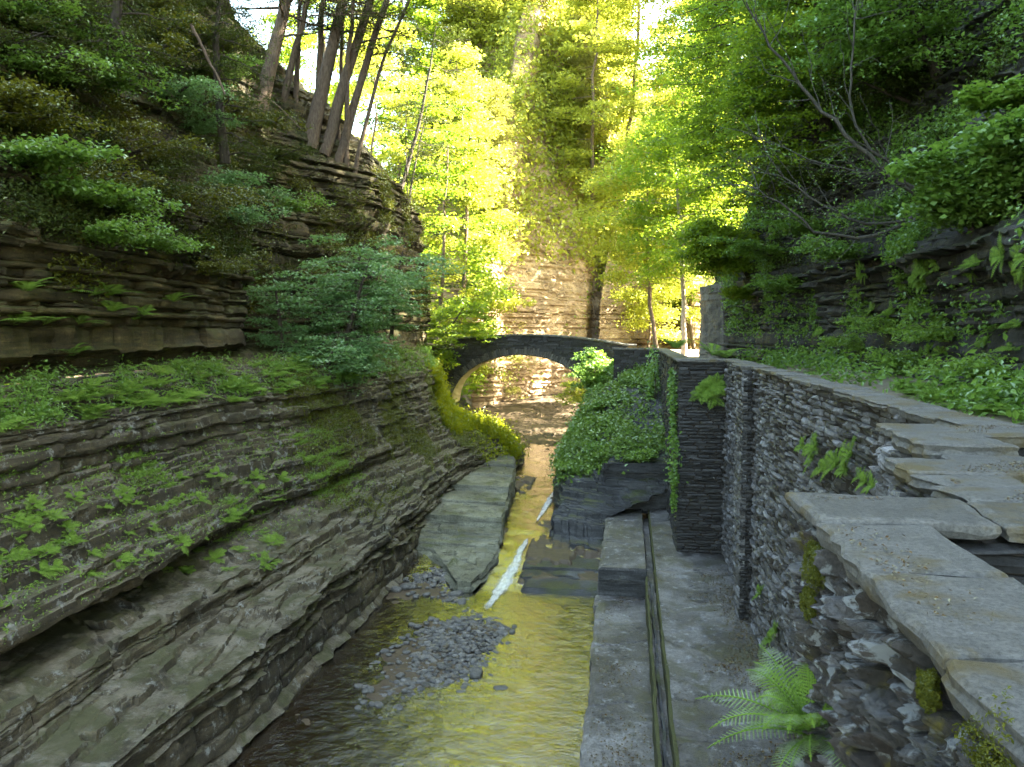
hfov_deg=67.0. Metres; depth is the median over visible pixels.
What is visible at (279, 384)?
fern
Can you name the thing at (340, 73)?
rim tree
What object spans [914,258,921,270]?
fern
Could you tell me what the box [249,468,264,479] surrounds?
fern
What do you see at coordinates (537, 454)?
water
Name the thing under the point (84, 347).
fern
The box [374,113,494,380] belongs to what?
slim tree
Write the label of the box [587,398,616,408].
leafy shrub
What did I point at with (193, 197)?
leafy shrub
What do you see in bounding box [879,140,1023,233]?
leafy shrub
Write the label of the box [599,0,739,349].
hillside tree
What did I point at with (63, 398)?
fern
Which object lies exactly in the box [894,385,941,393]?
fern
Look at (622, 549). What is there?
raised ledge
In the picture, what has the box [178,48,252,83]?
leafy shrub
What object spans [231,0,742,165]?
sky
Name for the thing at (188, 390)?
fern
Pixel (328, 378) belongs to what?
fern
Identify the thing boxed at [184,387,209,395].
fern
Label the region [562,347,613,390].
shrub
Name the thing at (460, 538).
stepped rock
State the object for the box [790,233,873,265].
leafy shrub
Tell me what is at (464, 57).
hillside tree
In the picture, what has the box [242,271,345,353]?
spreading maple
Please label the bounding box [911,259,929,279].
fern
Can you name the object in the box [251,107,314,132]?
leafy shrub
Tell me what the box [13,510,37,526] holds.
fern
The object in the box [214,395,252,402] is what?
fern
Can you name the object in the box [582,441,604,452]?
leafy shrub
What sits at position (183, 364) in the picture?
fern
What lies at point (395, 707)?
river stone
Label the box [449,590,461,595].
river stone
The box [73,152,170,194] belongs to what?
leafy shrub
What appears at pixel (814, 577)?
moss tuft
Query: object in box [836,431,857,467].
fern
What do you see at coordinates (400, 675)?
river stone
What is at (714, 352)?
fern
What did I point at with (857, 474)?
fern
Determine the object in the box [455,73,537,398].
hillside hemlock
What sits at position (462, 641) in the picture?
gravel
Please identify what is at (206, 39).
leafy shrub
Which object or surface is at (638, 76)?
hillside tree
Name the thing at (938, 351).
fern
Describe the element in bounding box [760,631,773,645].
fern
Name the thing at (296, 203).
leafy shrub
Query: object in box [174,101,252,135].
leafy shrub
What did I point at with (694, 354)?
path
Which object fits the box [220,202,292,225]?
leafy shrub
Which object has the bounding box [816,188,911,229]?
leafy shrub
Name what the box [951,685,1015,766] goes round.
moss tuft
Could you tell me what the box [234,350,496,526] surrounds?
moss
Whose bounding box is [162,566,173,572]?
fern
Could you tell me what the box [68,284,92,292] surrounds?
fern
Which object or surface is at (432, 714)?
river stone
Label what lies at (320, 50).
rim tree
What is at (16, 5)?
leafy shrub
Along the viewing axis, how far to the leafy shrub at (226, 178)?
27.44 m
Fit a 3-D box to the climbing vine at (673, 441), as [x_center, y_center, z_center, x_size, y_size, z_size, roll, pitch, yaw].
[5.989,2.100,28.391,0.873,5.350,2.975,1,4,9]
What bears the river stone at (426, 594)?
on the gravel
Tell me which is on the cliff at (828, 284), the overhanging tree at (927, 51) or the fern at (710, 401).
the overhanging tree at (927, 51)
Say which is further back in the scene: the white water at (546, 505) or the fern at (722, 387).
the white water at (546, 505)
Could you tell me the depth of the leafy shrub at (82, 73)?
21.04 m
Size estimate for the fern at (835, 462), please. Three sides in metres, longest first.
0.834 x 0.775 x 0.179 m
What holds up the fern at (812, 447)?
attached to the stone wall
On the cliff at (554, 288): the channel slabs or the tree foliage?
the tree foliage
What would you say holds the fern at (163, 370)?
on the rock bench
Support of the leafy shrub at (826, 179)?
on the cliff at (828, 284)
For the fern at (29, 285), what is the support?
on the cliff at (206, 318)
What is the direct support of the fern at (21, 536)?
on the rock bench
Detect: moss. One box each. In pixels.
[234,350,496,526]
[424,351,532,465]
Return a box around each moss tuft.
[799,536,825,593]
[799,585,816,623]
[914,667,942,714]
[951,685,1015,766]
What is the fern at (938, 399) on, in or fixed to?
on the path
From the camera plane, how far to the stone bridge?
54.52 m
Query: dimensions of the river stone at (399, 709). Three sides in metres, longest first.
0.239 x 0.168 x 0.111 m
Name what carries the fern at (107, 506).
on the rock bench
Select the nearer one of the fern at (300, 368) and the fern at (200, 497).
the fern at (200, 497)
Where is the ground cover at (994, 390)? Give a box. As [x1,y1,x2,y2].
[731,333,1023,423]
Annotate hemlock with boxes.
[47,0,199,96]
[155,0,294,168]
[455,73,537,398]
[561,7,629,174]
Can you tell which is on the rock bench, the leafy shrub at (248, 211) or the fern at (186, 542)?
the fern at (186, 542)
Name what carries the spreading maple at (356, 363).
on the rock bench
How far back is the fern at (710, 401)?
27.53 m
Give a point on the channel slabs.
(568, 581)
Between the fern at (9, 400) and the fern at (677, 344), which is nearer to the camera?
the fern at (9, 400)
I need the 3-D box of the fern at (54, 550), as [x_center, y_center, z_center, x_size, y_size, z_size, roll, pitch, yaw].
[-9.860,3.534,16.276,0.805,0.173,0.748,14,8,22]
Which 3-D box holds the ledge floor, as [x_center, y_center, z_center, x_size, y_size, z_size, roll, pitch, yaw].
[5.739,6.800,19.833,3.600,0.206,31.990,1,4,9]
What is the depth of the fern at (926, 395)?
17.78 m
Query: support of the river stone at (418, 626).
on the stream bed
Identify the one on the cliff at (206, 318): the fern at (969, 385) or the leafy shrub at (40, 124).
the leafy shrub at (40, 124)
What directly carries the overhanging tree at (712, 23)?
on the cliff at (828, 284)
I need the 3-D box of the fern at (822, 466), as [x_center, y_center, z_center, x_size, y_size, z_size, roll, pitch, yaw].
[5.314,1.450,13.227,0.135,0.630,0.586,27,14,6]
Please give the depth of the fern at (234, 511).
23.02 m
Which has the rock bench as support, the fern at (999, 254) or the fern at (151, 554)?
the fern at (151, 554)
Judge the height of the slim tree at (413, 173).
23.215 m
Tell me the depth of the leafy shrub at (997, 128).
17.20 m
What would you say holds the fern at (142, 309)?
on the cliff at (206, 318)
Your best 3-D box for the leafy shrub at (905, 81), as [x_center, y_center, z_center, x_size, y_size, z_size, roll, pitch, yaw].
[12.249,-9.828,26.152,4.084,1.686,3.747,2,4,32]
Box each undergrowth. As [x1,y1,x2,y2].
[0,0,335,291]
[0,342,439,434]
[0,395,375,645]
[708,0,1023,349]
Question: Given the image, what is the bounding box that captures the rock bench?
[0,350,525,766]
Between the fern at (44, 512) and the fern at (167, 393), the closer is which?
the fern at (44, 512)
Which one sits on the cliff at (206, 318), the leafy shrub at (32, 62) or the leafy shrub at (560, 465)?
the leafy shrub at (32, 62)
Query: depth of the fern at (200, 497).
22.19 m
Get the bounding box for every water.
[230,404,651,766]
[487,539,527,605]
[537,492,552,519]
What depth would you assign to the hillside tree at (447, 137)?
66.37 m
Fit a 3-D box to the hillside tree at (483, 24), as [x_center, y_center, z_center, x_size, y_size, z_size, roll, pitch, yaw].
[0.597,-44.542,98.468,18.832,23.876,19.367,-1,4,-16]
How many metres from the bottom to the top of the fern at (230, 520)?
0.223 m
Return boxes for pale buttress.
[699,282,728,358]
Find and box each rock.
[416,455,516,595]
[549,379,667,550]
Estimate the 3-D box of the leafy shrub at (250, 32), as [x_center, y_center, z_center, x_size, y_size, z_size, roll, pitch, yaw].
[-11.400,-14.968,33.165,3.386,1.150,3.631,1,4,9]
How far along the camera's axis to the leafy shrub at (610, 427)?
40.33 m
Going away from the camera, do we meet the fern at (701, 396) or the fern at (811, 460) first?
the fern at (811, 460)
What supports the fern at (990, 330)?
on the cliff at (828, 284)
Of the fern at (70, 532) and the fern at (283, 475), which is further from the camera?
the fern at (283, 475)
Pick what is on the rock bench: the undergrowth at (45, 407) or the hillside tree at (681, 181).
the undergrowth at (45, 407)
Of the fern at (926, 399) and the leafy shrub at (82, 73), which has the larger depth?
the leafy shrub at (82, 73)
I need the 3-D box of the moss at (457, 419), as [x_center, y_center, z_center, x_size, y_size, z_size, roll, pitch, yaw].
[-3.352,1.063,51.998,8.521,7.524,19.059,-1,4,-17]
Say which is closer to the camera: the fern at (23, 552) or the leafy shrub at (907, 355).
the fern at (23, 552)
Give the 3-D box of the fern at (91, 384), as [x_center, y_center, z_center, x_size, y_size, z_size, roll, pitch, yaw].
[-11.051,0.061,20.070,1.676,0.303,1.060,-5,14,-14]
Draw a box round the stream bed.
[231,392,653,766]
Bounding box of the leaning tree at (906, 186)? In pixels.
[695,0,930,269]
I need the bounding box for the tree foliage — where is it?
[382,0,760,277]
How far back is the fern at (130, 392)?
21.30 m
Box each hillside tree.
[249,0,420,157]
[327,19,454,312]
[329,0,453,200]
[350,0,456,133]
[383,85,524,398]
[396,0,511,114]
[398,41,536,383]
[436,0,503,19]
[443,0,578,75]
[508,0,634,79]
[545,0,660,227]
[557,120,706,347]
[562,0,692,197]
[583,93,752,354]
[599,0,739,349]
[608,164,704,347]
[610,1,763,283]
[627,0,780,241]
[658,1,807,209]
[714,14,780,198]
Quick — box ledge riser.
[598,570,646,596]
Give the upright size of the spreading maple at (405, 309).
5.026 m
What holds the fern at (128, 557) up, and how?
on the rock bench
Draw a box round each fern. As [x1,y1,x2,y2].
[0,314,33,324]
[0,318,25,320]
[0,398,24,404]
[0,413,21,426]
[0,416,36,430]
[0,544,33,560]
[1,511,26,528]
[5,421,36,429]
[8,277,56,291]
[10,548,36,560]
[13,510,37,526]
[14,311,58,322]
[15,534,26,541]
[17,514,44,532]
[22,494,47,510]
[25,412,64,418]
[25,548,43,554]
[29,561,61,578]
[30,542,61,557]
[36,511,48,515]
[39,315,69,324]
[40,509,68,520]
[41,558,69,576]
[47,391,86,401]
[48,343,85,354]
[50,391,107,398]
[50,538,76,545]
[56,389,100,401]
[57,519,82,532]
[61,529,77,537]
[64,491,85,501]
[64,532,84,544]
[67,403,116,414]
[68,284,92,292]
[69,346,90,355]
[71,403,110,414]
[72,315,105,323]
[73,387,109,395]
[75,569,106,577]
[76,377,116,389]
[76,412,109,419]
[79,387,124,395]
[87,548,103,557]
[89,287,112,294]
[96,300,138,310]
[97,503,113,509]
[98,281,141,295]
[104,288,125,294]
[108,379,157,393]
[110,551,134,569]
[112,379,167,390]
[112,387,150,396]
[112,393,128,400]
[113,490,132,504]
[114,483,135,498]
[115,392,161,408]
[125,497,143,504]
[129,392,186,405]
[130,312,155,319]
[132,549,157,560]
[135,304,159,315]
[138,362,177,375]
[148,376,182,386]
[149,522,162,532]
[151,506,168,511]
[152,390,181,402]
[160,390,202,403]
[162,292,194,301]
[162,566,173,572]
[164,358,205,374]
[167,360,209,368]
[172,386,206,398]
[172,533,192,554]
[175,471,189,478]
[178,565,194,573]
[179,565,196,572]
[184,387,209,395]
[185,373,216,380]
[189,491,210,504]
[191,546,206,552]
[203,548,226,563]
[205,466,226,477]
[207,363,234,370]
[214,367,239,376]
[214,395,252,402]
[218,382,250,390]
[218,516,243,522]
[220,566,237,570]
[221,378,259,385]
[222,376,256,387]
[227,507,242,517]
[230,545,247,551]
[237,523,255,530]
[244,385,264,392]
[247,362,263,366]
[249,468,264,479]
[250,550,268,559]
[251,480,265,493]
[258,534,284,545]
[259,369,291,376]
[259,558,272,571]
[262,550,279,569]
[268,387,285,393]
[270,532,284,541]
[272,382,289,387]
[272,385,298,391]
[276,471,289,479]
[279,377,302,386]
[287,356,314,361]
[287,362,313,371]
[304,378,326,384]
[311,379,327,388]
[317,376,340,383]
[335,372,360,379]
[659,338,691,348]
[689,381,714,403]
[693,340,731,355]
[695,374,721,397]
[695,644,845,766]
[699,372,725,395]
[702,390,724,409]
[713,348,744,357]
[751,584,763,600]
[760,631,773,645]
[767,620,777,637]
[793,434,806,452]
[801,430,818,464]
[802,452,814,475]
[811,450,829,477]
[812,326,824,336]
[820,438,847,481]
[834,458,849,478]
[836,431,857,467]
[848,285,860,302]
[851,466,865,481]
[855,260,860,280]
[855,263,867,283]
[855,470,870,490]
[861,474,876,493]
[862,301,880,317]
[876,307,894,317]
[885,297,897,330]
[887,274,905,280]
[888,380,923,388]
[894,272,909,296]
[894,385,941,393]
[900,305,914,324]
[901,384,959,391]
[901,388,941,398]
[907,274,920,287]
[907,382,940,387]
[907,393,936,401]
[908,274,917,289]
[908,294,918,320]
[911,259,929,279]
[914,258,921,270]
[915,279,926,294]
[918,267,933,281]
[920,391,950,399]
[921,395,953,402]
[925,345,946,357]
[927,259,938,271]
[927,314,944,326]
[931,397,964,408]
[934,382,985,391]
[942,399,972,409]
[950,253,983,271]
[953,400,997,410]
[961,265,978,284]
[966,408,990,415]
[969,334,991,349]
[979,325,997,335]
[989,231,1004,278]
[990,402,1021,413]
[993,342,1023,352]
[993,410,1023,420]
[997,319,1021,328]
[1008,261,1023,290]
[1010,243,1023,278]
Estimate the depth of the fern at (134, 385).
21.79 m
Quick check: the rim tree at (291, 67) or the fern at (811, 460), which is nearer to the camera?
the fern at (811, 460)
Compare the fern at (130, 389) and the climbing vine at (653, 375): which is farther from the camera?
the climbing vine at (653, 375)
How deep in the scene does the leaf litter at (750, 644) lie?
18.91 m
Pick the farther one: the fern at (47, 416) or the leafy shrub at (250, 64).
the leafy shrub at (250, 64)
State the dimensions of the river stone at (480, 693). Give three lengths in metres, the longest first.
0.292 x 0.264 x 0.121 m
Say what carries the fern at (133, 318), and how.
on the cliff at (206, 318)
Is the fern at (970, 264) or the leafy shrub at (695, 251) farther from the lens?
the leafy shrub at (695, 251)
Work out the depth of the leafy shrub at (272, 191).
33.81 m
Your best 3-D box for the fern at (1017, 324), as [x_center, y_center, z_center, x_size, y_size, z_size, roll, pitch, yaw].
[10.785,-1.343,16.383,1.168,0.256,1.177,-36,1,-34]
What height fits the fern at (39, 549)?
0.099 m
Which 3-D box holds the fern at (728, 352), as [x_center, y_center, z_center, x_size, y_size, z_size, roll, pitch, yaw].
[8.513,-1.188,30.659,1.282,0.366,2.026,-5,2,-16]
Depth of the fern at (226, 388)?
25.66 m
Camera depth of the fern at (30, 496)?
16.82 m
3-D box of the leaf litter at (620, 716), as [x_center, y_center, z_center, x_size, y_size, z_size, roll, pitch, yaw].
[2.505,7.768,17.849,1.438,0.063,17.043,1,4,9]
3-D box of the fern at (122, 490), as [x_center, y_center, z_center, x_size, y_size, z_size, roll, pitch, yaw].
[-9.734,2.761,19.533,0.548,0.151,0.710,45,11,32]
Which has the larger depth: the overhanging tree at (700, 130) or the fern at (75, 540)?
the overhanging tree at (700, 130)
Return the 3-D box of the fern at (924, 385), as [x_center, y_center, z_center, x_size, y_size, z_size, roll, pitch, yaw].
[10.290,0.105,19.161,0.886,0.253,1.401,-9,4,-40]
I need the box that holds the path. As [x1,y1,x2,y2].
[670,349,1023,425]
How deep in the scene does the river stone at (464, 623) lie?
24.81 m
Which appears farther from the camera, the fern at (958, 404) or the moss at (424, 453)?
the moss at (424, 453)
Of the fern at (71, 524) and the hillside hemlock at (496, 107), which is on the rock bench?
the fern at (71, 524)
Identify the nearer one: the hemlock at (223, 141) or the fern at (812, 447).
the fern at (812, 447)
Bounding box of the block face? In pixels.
[604,463,667,512]
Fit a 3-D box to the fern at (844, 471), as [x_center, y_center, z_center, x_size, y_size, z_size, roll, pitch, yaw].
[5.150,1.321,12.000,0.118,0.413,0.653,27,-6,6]
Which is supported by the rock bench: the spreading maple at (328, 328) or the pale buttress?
the spreading maple at (328, 328)
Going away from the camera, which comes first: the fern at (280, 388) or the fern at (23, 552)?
the fern at (23, 552)
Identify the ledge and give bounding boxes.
[579,595,654,766]
[597,509,645,594]
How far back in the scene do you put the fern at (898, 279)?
23.67 m
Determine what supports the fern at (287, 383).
on the rock bench
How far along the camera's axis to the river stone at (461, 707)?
19.65 m
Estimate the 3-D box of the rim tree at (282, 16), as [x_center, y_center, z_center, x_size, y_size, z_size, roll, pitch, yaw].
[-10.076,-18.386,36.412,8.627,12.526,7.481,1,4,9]
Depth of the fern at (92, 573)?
17.08 m
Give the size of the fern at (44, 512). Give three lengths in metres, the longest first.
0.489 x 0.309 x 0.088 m
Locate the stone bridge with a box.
[427,334,636,404]
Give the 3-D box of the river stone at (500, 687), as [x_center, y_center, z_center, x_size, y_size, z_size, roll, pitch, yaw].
[-0.302,8.150,20.589,0.494,0.211,0.354,4,3,-11]
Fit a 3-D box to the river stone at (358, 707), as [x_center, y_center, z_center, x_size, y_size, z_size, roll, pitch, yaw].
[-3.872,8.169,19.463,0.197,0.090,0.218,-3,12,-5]
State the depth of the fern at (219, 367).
26.31 m
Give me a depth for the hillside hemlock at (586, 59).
90.47 m
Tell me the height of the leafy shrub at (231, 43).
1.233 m
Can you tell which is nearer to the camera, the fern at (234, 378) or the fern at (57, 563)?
the fern at (57, 563)
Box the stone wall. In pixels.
[612,348,1023,766]
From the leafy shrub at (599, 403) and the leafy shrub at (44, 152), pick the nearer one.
the leafy shrub at (44, 152)
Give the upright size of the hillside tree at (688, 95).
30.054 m
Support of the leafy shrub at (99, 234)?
on the cliff at (206, 318)
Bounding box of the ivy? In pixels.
[547,356,667,489]
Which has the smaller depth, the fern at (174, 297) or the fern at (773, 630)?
the fern at (773, 630)
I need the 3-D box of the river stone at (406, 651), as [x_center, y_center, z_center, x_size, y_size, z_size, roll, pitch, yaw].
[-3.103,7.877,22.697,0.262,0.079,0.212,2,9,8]
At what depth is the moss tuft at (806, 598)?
3.97 m
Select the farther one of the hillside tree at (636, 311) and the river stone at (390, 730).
the hillside tree at (636, 311)
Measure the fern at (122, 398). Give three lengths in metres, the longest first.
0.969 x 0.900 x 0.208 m
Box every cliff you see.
[0,0,431,383]
[8,0,734,407]
[706,0,1023,398]
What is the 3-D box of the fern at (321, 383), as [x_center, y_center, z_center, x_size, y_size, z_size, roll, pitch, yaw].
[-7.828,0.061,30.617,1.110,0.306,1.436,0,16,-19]
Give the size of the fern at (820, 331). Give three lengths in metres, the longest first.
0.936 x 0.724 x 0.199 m
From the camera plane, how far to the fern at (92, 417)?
19.06 m
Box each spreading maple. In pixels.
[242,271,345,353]
[259,255,468,371]
[280,331,400,395]
[297,233,410,343]
[354,245,451,339]
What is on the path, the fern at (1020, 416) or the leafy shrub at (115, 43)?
the fern at (1020, 416)
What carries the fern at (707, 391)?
attached to the stone wall
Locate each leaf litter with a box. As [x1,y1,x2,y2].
[587,596,652,766]
[670,553,786,766]
[770,368,1023,621]
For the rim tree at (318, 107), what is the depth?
38.27 m
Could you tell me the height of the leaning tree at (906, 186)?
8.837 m
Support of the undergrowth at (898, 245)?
on the cliff at (828, 284)
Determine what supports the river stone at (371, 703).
on the stream bed
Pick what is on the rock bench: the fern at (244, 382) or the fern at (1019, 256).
the fern at (244, 382)
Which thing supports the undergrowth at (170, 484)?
on the rock bench
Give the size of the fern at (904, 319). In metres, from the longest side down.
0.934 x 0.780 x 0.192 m
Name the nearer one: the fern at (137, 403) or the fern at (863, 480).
the fern at (863, 480)
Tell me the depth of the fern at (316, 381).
30.59 m
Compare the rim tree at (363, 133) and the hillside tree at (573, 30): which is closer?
the rim tree at (363, 133)
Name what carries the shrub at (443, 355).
on the rock bench
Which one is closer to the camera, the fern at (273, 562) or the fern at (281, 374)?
the fern at (273, 562)
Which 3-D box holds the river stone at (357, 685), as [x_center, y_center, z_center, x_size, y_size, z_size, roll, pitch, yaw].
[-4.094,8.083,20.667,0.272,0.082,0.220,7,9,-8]
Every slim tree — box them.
[352,20,503,187]
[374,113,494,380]
[383,96,485,350]
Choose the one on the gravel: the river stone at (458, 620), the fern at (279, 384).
the river stone at (458, 620)
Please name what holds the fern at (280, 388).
on the rock bench
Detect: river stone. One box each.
[354,683,362,688]
[354,705,361,710]
[359,700,367,704]
[362,688,368,693]
[367,686,374,693]
[368,701,374,706]
[374,701,383,707]
[388,728,397,733]
[390,586,401,592]
[392,704,400,710]
[395,672,404,677]
[396,706,403,712]
[399,583,411,589]
[401,687,408,692]
[402,650,410,653]
[411,573,420,577]
[413,624,421,628]
[422,592,430,596]
[426,712,434,719]
[427,692,436,698]
[438,664,445,669]
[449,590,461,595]
[454,618,464,623]
[455,690,466,695]
[456,597,466,606]
[458,703,468,709]
[460,622,469,625]
[464,646,470,652]
[469,668,482,678]
[476,691,486,696]
[492,685,509,695]
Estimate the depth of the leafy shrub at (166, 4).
27.53 m
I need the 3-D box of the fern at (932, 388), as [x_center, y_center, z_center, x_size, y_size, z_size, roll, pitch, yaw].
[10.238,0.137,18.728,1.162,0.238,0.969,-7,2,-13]
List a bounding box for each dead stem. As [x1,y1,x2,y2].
[189,23,225,94]
[261,92,301,128]
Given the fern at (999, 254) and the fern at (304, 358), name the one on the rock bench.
the fern at (304, 358)
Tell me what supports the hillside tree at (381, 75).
on the cliff at (554, 288)
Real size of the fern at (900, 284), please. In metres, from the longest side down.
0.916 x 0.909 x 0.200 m
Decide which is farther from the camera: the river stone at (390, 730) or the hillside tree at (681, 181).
the hillside tree at (681, 181)
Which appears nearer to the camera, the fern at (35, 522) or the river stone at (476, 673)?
the fern at (35, 522)
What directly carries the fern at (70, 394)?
on the rock bench
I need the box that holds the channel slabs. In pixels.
[518,554,599,606]
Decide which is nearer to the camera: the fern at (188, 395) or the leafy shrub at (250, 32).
the fern at (188, 395)
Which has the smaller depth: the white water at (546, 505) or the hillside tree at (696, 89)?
the white water at (546, 505)
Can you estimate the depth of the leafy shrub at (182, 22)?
26.50 m
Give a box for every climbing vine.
[639,341,660,400]
[663,367,687,516]
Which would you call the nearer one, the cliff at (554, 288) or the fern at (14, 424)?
the fern at (14, 424)
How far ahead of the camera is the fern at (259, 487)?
24.98 m
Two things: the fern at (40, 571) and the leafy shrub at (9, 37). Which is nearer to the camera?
the fern at (40, 571)
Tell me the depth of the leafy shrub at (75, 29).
21.41 m
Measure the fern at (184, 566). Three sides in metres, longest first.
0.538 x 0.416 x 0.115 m
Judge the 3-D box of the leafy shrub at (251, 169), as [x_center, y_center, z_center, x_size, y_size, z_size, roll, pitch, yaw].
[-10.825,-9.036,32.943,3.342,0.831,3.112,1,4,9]
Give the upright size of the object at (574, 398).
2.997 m
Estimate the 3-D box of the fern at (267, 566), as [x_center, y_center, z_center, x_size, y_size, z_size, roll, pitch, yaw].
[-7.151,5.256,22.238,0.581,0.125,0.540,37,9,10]
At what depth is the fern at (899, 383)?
20.39 m
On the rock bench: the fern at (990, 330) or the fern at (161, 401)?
the fern at (161, 401)
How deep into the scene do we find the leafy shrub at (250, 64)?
32.07 m
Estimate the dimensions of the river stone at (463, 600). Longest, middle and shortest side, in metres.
0.524 x 0.367 x 0.244 m
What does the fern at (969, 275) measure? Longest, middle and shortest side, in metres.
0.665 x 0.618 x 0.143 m
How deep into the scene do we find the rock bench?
19.64 m
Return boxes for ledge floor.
[649,509,791,766]
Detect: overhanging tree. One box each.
[613,0,813,171]
[623,88,810,223]
[657,215,765,278]
[663,0,815,111]
[689,0,893,131]
[691,43,885,195]
[707,0,926,139]
[768,0,1015,105]
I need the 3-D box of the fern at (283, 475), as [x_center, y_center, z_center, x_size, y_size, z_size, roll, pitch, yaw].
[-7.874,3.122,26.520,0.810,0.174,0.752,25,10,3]
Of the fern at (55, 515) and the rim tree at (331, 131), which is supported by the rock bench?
the fern at (55, 515)
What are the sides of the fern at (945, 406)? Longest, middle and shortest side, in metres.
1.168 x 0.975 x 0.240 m
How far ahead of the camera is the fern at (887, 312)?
25.10 m
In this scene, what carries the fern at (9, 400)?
on the rock bench
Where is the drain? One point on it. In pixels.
(666, 753)
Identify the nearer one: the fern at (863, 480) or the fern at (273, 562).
the fern at (863, 480)
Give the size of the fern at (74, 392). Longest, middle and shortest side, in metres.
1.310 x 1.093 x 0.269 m
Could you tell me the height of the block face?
2.300 m
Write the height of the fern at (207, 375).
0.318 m
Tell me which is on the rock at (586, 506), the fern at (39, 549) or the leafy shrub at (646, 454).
the leafy shrub at (646, 454)
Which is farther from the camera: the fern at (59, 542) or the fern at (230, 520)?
the fern at (230, 520)
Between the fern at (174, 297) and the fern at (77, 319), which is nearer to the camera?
the fern at (77, 319)
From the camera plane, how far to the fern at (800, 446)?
14.94 m
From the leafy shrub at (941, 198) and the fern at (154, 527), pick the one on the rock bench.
the fern at (154, 527)
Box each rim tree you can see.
[231,0,371,112]
[234,0,349,103]
[243,0,380,101]
[269,0,401,150]
[271,0,396,87]
[289,0,405,140]
[305,0,434,156]
[309,0,412,171]
[321,0,484,180]
[326,0,447,162]
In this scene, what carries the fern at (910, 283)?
on the cliff at (828, 284)
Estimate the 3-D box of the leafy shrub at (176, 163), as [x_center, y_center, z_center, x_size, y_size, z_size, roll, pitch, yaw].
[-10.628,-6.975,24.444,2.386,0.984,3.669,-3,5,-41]
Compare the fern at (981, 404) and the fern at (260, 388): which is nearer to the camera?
the fern at (981, 404)
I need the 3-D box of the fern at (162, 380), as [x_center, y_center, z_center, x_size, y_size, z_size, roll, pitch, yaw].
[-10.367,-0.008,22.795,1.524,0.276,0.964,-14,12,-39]
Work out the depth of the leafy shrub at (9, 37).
19.44 m
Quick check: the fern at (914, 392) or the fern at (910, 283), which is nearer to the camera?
the fern at (914, 392)
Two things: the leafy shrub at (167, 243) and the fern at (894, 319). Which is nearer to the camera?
the leafy shrub at (167, 243)
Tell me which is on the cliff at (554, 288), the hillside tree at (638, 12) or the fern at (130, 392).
the hillside tree at (638, 12)
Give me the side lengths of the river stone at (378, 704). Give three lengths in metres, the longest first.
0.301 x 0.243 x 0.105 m
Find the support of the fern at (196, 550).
on the rock bench
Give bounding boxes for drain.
[643,510,679,766]
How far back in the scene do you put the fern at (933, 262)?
20.69 m
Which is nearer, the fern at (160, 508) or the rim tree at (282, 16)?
the fern at (160, 508)
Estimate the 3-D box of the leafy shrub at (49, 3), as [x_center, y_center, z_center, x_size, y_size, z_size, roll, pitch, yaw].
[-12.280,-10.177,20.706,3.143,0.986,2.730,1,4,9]
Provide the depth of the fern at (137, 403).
21.24 m
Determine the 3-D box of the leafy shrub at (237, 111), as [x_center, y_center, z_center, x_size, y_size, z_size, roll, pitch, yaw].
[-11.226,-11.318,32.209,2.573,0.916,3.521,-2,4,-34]
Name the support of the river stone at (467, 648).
on the stream bed
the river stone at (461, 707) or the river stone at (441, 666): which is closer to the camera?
the river stone at (461, 707)
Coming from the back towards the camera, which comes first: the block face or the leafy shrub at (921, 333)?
the block face
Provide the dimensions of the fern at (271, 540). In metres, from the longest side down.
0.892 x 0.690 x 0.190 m
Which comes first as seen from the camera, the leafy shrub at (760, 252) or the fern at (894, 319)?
the fern at (894, 319)
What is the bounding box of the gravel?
[363,564,530,764]
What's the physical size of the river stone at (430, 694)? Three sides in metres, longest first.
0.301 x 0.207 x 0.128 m
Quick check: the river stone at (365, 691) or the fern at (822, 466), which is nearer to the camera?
the fern at (822, 466)
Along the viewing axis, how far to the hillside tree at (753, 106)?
66.69 m
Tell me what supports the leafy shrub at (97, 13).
on the cliff at (206, 318)
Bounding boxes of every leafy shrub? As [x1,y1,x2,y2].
[0,0,88,29]
[0,8,89,69]
[0,38,133,91]
[0,72,78,118]
[0,91,115,141]
[0,129,130,177]
[4,0,120,29]
[22,0,156,59]
[23,0,134,56]
[32,168,139,207]
[35,49,136,100]
[72,36,186,91]
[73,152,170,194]
[75,45,189,110]
[78,207,177,255]
[93,182,190,221]
[104,114,217,164]
[124,158,213,202]
[128,29,199,69]
[131,229,214,253]
[134,140,221,183]
[138,4,212,50]
[142,72,238,110]
[143,0,202,18]
[145,179,276,219]
[160,18,260,69]
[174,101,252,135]
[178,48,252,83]
[192,248,266,279]
[197,165,271,191]
[210,27,274,57]
[210,52,274,81]
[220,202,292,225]
[221,12,291,53]
[223,97,276,128]
[231,159,287,181]
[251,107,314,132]
[253,185,297,203]
[264,141,320,165]
[273,190,335,213]
[551,461,578,472]
[566,424,582,433]
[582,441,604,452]
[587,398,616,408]
[602,422,638,432]
[623,448,658,461]
[673,242,739,259]
[697,235,790,263]
[718,286,755,300]
[736,207,825,237]
[742,273,803,293]
[745,150,854,193]
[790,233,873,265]
[808,55,937,114]
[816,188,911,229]
[816,331,868,355]
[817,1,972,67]
[833,313,899,335]
[857,346,924,369]
[878,320,959,342]
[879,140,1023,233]
[902,349,1023,381]
[937,104,1023,207]
[948,73,1023,118]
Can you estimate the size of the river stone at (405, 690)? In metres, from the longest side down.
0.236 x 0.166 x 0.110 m
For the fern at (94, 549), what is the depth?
17.58 m

